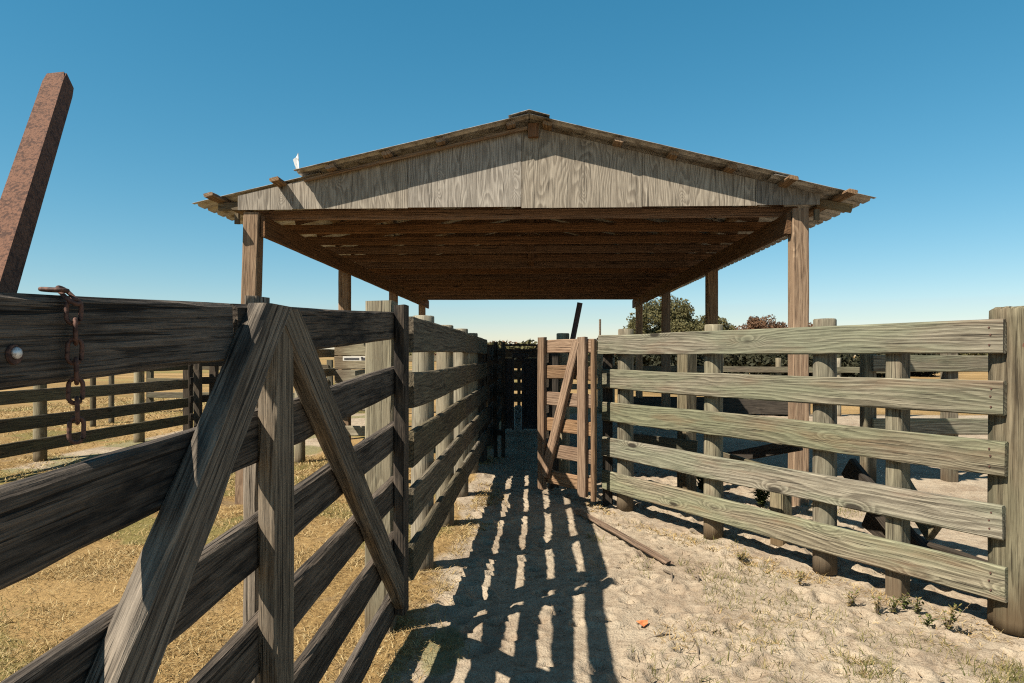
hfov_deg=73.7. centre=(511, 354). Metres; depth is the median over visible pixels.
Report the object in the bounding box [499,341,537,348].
tree
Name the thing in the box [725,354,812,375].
bush
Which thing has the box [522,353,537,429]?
door panel
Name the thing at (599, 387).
rail fence
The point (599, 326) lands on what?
utility pole
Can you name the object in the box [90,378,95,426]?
timber post
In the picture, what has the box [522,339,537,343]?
tree
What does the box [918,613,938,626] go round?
weed
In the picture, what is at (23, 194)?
steel bar
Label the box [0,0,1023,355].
sky
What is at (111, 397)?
timber post
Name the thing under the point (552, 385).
plank wall
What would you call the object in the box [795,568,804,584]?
weed
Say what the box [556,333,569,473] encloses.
timber post
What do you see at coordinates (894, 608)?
weed
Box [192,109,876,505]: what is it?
open shed
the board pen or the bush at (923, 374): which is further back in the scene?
the bush at (923, 374)
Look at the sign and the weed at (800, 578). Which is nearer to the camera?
the weed at (800, 578)
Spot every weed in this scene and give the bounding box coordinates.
[696,476,703,491]
[733,547,748,562]
[748,487,769,506]
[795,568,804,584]
[843,587,859,605]
[871,594,883,613]
[887,593,904,612]
[898,593,912,608]
[906,592,923,613]
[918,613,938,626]
[935,602,971,629]
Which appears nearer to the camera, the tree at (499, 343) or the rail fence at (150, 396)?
the rail fence at (150, 396)
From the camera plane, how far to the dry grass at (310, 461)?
4.21 m
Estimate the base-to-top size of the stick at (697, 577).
0.026 m
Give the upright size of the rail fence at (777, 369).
1.401 m
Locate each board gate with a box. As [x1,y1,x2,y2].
[0,292,408,682]
[499,348,537,420]
[537,337,596,501]
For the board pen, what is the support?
on the ground at (492, 626)
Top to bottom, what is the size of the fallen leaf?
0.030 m
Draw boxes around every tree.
[487,340,502,345]
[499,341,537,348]
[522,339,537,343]
[623,295,704,333]
[690,315,735,329]
[733,314,787,329]
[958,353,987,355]
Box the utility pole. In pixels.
[599,319,600,334]
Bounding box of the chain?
[38,285,85,444]
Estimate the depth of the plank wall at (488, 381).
9.60 m
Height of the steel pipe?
1.804 m
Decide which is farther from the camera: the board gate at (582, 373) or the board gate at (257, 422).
the board gate at (582, 373)
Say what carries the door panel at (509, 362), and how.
in the squeeze chute
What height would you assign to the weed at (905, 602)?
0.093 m
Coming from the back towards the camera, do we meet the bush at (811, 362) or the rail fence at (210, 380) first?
the bush at (811, 362)
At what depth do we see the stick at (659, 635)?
3.44 m
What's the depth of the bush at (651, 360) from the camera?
40.70 m
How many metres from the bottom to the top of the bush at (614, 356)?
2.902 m
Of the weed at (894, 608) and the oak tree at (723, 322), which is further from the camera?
the oak tree at (723, 322)
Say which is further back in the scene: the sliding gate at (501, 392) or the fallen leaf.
the sliding gate at (501, 392)
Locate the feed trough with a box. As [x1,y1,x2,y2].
[634,396,810,414]
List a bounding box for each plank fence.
[365,300,486,633]
[598,306,1023,636]
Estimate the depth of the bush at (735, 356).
43.12 m
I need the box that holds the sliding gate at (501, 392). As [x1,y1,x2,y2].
[493,342,504,457]
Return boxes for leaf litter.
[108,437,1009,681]
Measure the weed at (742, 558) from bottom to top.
0.109 m
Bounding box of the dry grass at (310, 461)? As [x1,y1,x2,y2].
[0,397,1023,682]
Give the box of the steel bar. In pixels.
[0,72,73,292]
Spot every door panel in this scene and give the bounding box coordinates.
[505,358,513,429]
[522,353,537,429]
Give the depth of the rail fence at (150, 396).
16.83 m
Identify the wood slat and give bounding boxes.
[574,509,673,564]
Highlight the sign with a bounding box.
[343,356,364,360]
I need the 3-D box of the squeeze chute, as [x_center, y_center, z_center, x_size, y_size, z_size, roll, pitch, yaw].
[0.172,0.614,12.696,0.740,1.633,0.410,0,0,2]
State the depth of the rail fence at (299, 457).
9.49 m
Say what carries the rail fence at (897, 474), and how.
on the ground at (492, 626)
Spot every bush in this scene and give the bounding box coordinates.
[588,350,658,365]
[617,354,731,372]
[724,354,754,373]
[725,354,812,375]
[809,354,857,375]
[837,354,885,377]
[882,354,939,376]
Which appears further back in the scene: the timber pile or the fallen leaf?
the timber pile
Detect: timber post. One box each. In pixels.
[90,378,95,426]
[108,375,114,422]
[194,363,201,426]
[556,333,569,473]
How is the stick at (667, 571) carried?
on the ground at (492, 626)
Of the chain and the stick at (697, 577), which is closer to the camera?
the chain
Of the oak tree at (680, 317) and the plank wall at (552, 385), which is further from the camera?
the oak tree at (680, 317)
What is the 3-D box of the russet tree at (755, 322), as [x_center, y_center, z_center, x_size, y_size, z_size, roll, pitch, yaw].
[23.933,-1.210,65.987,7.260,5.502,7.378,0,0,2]
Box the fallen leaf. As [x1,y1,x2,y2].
[636,620,647,626]
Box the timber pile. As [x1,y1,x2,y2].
[841,458,987,561]
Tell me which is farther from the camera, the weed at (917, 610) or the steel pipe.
the steel pipe
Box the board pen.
[334,343,364,435]
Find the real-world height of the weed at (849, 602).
0.128 m
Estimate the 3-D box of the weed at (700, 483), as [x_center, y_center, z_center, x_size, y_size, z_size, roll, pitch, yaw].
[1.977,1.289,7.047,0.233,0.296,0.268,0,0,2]
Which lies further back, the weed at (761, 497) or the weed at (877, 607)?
the weed at (761, 497)
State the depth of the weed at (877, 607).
3.85 m
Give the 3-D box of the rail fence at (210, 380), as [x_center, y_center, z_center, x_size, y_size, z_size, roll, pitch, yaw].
[-5.387,0.720,12.893,0.199,1.505,1.576,0,0,44]
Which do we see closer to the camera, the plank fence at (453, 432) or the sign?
the plank fence at (453, 432)
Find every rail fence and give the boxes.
[0,365,188,461]
[146,360,332,412]
[183,361,223,430]
[294,349,337,463]
[409,352,602,411]
[613,358,885,415]
[634,354,909,597]
[859,353,987,482]
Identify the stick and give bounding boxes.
[647,633,671,638]
[663,569,672,581]
[689,574,699,581]
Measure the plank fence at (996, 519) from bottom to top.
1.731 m
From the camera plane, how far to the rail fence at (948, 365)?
7.53 m
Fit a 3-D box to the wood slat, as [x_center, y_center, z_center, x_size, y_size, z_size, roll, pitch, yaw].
[0.826,1.403,5.381,0.079,0.031,1.701,0,-1,-16]
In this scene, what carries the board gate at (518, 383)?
on the ground at (492, 626)
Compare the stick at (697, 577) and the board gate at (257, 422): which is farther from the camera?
the stick at (697, 577)
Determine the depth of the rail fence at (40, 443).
9.64 m
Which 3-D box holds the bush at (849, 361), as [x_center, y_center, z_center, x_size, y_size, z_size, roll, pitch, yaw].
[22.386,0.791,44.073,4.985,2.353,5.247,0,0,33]
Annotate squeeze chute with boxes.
[505,344,537,429]
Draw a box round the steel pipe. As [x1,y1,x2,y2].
[568,302,582,357]
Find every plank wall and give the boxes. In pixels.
[484,345,500,461]
[546,353,558,489]
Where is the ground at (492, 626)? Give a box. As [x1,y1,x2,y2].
[0,356,1023,682]

